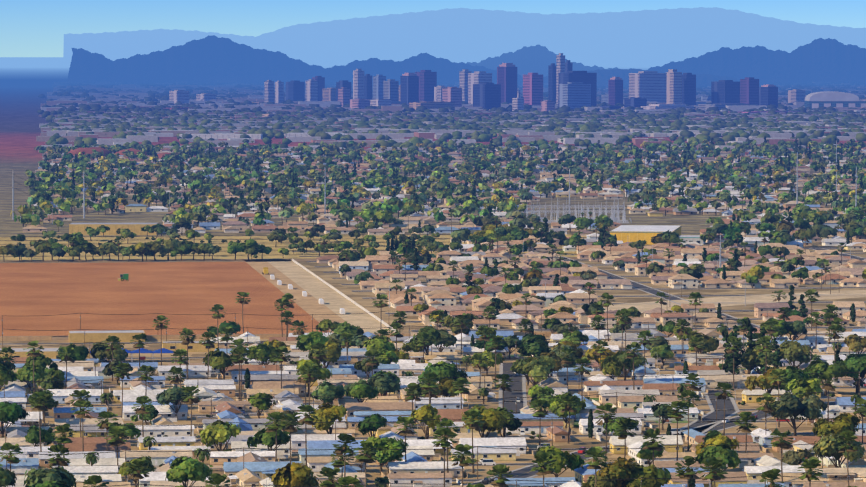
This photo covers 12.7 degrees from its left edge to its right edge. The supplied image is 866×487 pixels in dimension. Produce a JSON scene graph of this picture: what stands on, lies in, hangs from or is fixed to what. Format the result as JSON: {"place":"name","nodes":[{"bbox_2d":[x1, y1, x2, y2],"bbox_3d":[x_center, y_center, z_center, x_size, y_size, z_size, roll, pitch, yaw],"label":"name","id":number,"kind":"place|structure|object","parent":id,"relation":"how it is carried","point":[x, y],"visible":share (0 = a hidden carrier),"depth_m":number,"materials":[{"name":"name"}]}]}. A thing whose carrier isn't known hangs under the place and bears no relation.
{"place":"outdoors","nodes":[
{"label":"outdoors","id":0,"kind":"place"},
{"bbox_2d":[0,262,329,336],"bbox_3d":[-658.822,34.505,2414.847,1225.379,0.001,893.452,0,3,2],"label":"field","id":1,"kind":"structure","parent":0,"point":[31,294],"depth_m":2418.99,"materials":[{"name":"soil"}]},
{"bbox_2d":[63,29,368,66],"bbox_3d":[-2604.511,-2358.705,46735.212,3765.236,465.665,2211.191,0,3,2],"label":"mountain","id":2,"kind":"structure","parent":0,"point":[112,46],"depth_m":46649.75,"materials":[{"name":"blue stone"}]},
{"bbox_2d":[67,35,522,82],"bbox_3d":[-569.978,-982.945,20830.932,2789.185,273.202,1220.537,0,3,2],"label":"mountain","id":3,"kind":"structure","parent":0,"point":[212,59],"depth_m":20683.47,"materials":[{"name":"blue stone"}]},
{"bbox_2d":[0,234,597,339],"bbox_3d":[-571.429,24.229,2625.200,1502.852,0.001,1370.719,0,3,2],"label":"dirt lots","id":4,"kind":"structure","parent":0,"point":[286,270],"depth_m":2864.18,"materials":[{"name":"beige soil"}]},
{"bbox_2d":[118,267,344,313],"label":"parked vehicles","id":5,"kind":"object","parent":4,"relation":"on","point":[265,271],"visible":0.96,"depth_m":2565.67,"materials":[{"name":"paint"}]},
{"bbox_2d":[0,152,862,256],"bbox_3d":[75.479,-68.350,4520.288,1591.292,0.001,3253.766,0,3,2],"label":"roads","id":6,"kind":"structure","parent":0,"point":[357,210],"depth_m":3617.56,"materials":[{"name":"grey asphalt"}]},
{"bbox_2d":[0,57,865,486],"bbox_3d":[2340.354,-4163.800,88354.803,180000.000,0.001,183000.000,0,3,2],"label":"ground","id":7,"kind":"structure","parent":0,"point":[26,83],"depth_m":2797.01,"materials":[{"name":"beige soil"}]},
{"bbox_2d":[0,330,217,358],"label":"school buildings","id":8,"kind":"structure","parent":7,"relation":"on","point":[96,336],"depth_m":2048.57,"materials":[{"name":"paint"}]},
{"bbox_2d":[66,147,178,160],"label":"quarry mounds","id":9,"kind":"object","parent":7,"relation":"on","point":[89,151],"visible":0.25,"depth_m":5571.92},
{"bbox_2d":[90,348,172,361],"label":"shade canopies","id":10,"kind":"object","parent":7,"relation":"on","point":[143,350],"visible":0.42,"depth_m":1919.48,"materials":[{"name":"fabric"}]},
{"bbox_2d":[0,224,462,261],"bbox_3d":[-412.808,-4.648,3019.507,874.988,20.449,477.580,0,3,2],"label":"field edge trees","id":11,"kind":"object","parent":7,"relation":"on","point":[172,245],"visible":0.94,"depth_m":2944.40,"materials":[{"name":"green plant"}]},
{"bbox_2d":[69,223,704,244],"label":"warehouses","id":12,"kind":"structure","parent":7,"relation":"on","point":[628,233],"depth_m":3174.16,"materials":[{"name":"paint"}]},
{"bbox_2d":[0,259,851,372],"bbox_3d":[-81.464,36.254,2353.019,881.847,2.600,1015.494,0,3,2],"label":"perimeter walls","id":13,"kind":"structure","parent":7,"relation":"on","point":[34,338],"depth_m":2085.90,"materials":[{"name":"paint"}]},
{"bbox_2d":[2,310,859,486],"bbox_3d":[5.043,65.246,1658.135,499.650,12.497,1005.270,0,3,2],"label":"utility poles","id":14,"kind":"object","parent":7,"relation":"on","point":[389,392],"visible":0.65,"depth_m":1682.61,"materials":[{"name":"wood"}]},
{"bbox_2d":[1,309,865,486],"bbox_3d":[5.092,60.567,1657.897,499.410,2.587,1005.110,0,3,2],"label":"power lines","id":15,"kind":"object","parent":14,"relation":"hanging from","point":[421,399],"visible":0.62,"depth_m":1606.24,"materials":[{"name":"metal"}]},
{"bbox_2d":[0,329,864,485],"bbox_3d":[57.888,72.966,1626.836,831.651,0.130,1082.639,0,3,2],"label":"kerbs and driveways","id":16,"kind":"structure","parent":7,"relation":"on","point":[576,424],"depth_m":1639.54,"materials":[{"name":"concrete"}]},
{"bbox_2d":[0,289,865,486],"bbox_3d":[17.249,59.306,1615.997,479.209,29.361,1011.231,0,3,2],"label":"trees","id":17,"kind":"object","parent":7,"relation":"on","point":[717,454],"visible":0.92,"depth_m":1608.61,"materials":[{"name":"green plant"}]},
{"bbox_2d":[0,327,865,486],"bbox_3d":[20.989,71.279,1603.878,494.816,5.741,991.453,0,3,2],"label":"houses","id":18,"kind":"structure","parent":7,"relation":"on","point":[261,465],"depth_m":1585.60,"materials":[{"name":"paint"}]},
{"bbox_2d":[10,136,865,247],"bbox_3d":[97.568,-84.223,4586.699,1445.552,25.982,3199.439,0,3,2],"label":"trees","id":19,"kind":"object","parent":7,"relation":"on","point":[852,220],"visible":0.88,"depth_m":4253.55,"materials":[{"name":"green plant"}]},
{"bbox_2d":[12,141,863,307],"bbox_3d":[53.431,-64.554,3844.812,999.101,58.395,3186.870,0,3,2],"label":"utility poles","id":20,"kind":"object","parent":7,"relation":"on","point":[821,264],"visible":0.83,"depth_m":3580.21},
{"bbox_2d":[20,147,865,251],"bbox_3d":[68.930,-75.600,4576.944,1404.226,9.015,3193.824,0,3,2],"label":"houses","id":21,"kind":"structure","parent":7,"relation":"on","point":[231,223],"depth_m":3933.80,"materials":[{"name":"paint"}]},
{"bbox_2d":[31,322,865,486],"bbox_3d":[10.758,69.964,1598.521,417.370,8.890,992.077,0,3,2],"label":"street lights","id":22,"kind":"object","parent":7,"relation":"on","point":[502,372],"visible":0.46,"depth_m":1655.75,"materials":[{"name":"metal"}]},
{"bbox_2d":[36,80,865,152],"bbox_3d":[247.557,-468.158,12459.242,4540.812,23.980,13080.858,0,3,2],"label":"warehouses","id":23,"kind":"structure","parent":7,"relation":"on","point":[234,139],"depth_m":8087.04,"materials":[{"name":"paint"}]},
{"bbox_2d":[37,81,865,151],"bbox_3d":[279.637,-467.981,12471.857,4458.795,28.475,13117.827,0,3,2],"label":"trees","id":24,"kind":"object","parent":7,"relation":"on","point":[157,113],"visible":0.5,"depth_m":8249.02,"materials":[{"name":"green plant"}]},
{"bbox_2d":[125,53,865,116],"bbox_3d":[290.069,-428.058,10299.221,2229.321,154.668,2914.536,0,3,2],"label":"city skyline","id":25,"kind":"structure","parent":7,"relation":"on","point":[670,88],"depth_m":10539.92,"materials":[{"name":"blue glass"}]},
{"bbox_2d":[466,45,631,76],"bbox_3d":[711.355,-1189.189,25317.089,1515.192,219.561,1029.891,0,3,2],"label":"mountain","id":26,"kind":"structure","parent":7,"relation":"on","point":[538,59],"depth_m":25268.80,"materials":[{"name":"blue stone"}]},
{"bbox_2d":[526,197,631,222],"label":"substation","id":27,"kind":"object","parent":7,"relation":"on","point":[616,218],"visible":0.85,"depth_m":3525.49,"materials":[{"name":"metal"}]},
{"bbox_2d":[314,248,865,330],"bbox_3d":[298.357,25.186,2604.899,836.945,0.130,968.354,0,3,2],"label":"suburb kerbs","id":28,"kind":"structure","parent":7,"relation":"on","point":[659,289],"depth_m":2448.37,"materials":[{"name":"concrete"}]},
{"bbox_2d":[316,240,865,328],"bbox_3d":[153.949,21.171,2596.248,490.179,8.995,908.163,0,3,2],"label":"suburb houses","id":29,"kind":"structure","parent":7,"relation":"on","point":[442,294],"depth_m":2544.73,"materials":[{"name":"paint"}]},
{"bbox_2d":[319,226,865,326],"bbox_3d":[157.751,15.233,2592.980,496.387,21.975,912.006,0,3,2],"label":"suburb trees","id":30,"kind":"object","parent":7,"relation":"on","point":[534,276],"visible":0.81,"depth_m":2618.57,"materials":[{"name":"green plant"}]},
{"bbox_2d":[0,0,865,56],"label":"sky","id":31,"kind":"structure","parent":0,"point":[28,28],"materials":[{"name":"blue"}]},
{"bbox_2d":[12,171,854,196],"bbox_3d":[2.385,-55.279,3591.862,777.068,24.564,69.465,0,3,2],"label":"trees","id":32,"kind":"object","parent":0,"point":[432,188],"visible":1,"depth_m":3600.45,"materials":[{"name":"green plant"}]},
{"bbox_2d":[14,336,865,484],"bbox_3d":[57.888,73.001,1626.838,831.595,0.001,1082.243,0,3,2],"label":"park roads","id":33,"kind":"structure","parent":0,"point":[517,386],"depth_m":1645.13,"materials":[{"name":"grey asphalt"}]},
{"bbox_2d":[21,328,865,483],"bbox_3d":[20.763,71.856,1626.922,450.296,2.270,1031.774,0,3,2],"label":"cars","id":34,"kind":"object","parent":33,"relation":"on","point":[484,461],"depth_m":1549.95,"materials":[{"name":"paint"}]},
{"bbox_2d":[256,7,865,65],"bbox_3d":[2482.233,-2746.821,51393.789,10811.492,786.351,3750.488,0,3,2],"label":"mountain","id":35,"kind":"structure","parent":0,"point":[660,37],"depth_m":51068.85,"materials":[{"name":"blue stone"}]},
{"bbox_2d":[300,248,865,330],"bbox_3d":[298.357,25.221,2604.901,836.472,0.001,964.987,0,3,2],"label":"suburb roads","id":36,"kind":"structure","parent":0,"point":[635,285],"depth_m":2511.44,"materials":[{"name":"grey asphalt"}]},
{"bbox_2d":[543,68,736,85],"bbox_3d":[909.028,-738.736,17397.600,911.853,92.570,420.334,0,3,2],"label":"hill","id":37,"kind":"structure","parent":0,"point":[604,76],"depth_m":17387.26,"materials":[{"name":"blue stone"}]},
{"bbox_2d":[577,290,865,312],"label":"dirt lot","id":38,"kind":"structure","parent":0,"point":[641,307],"depth_m":2399.12,"materials":[{"name":"beige soil"}]},
{"bbox_2d":[648,38,865,83],"bbox_3d":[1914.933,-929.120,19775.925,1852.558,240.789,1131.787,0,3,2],"label":"mountain","id":39,"kind":"structure","parent":0,"point":[826,60],"depth_m":19653.02,"materials":[{"name":"blue stone"}]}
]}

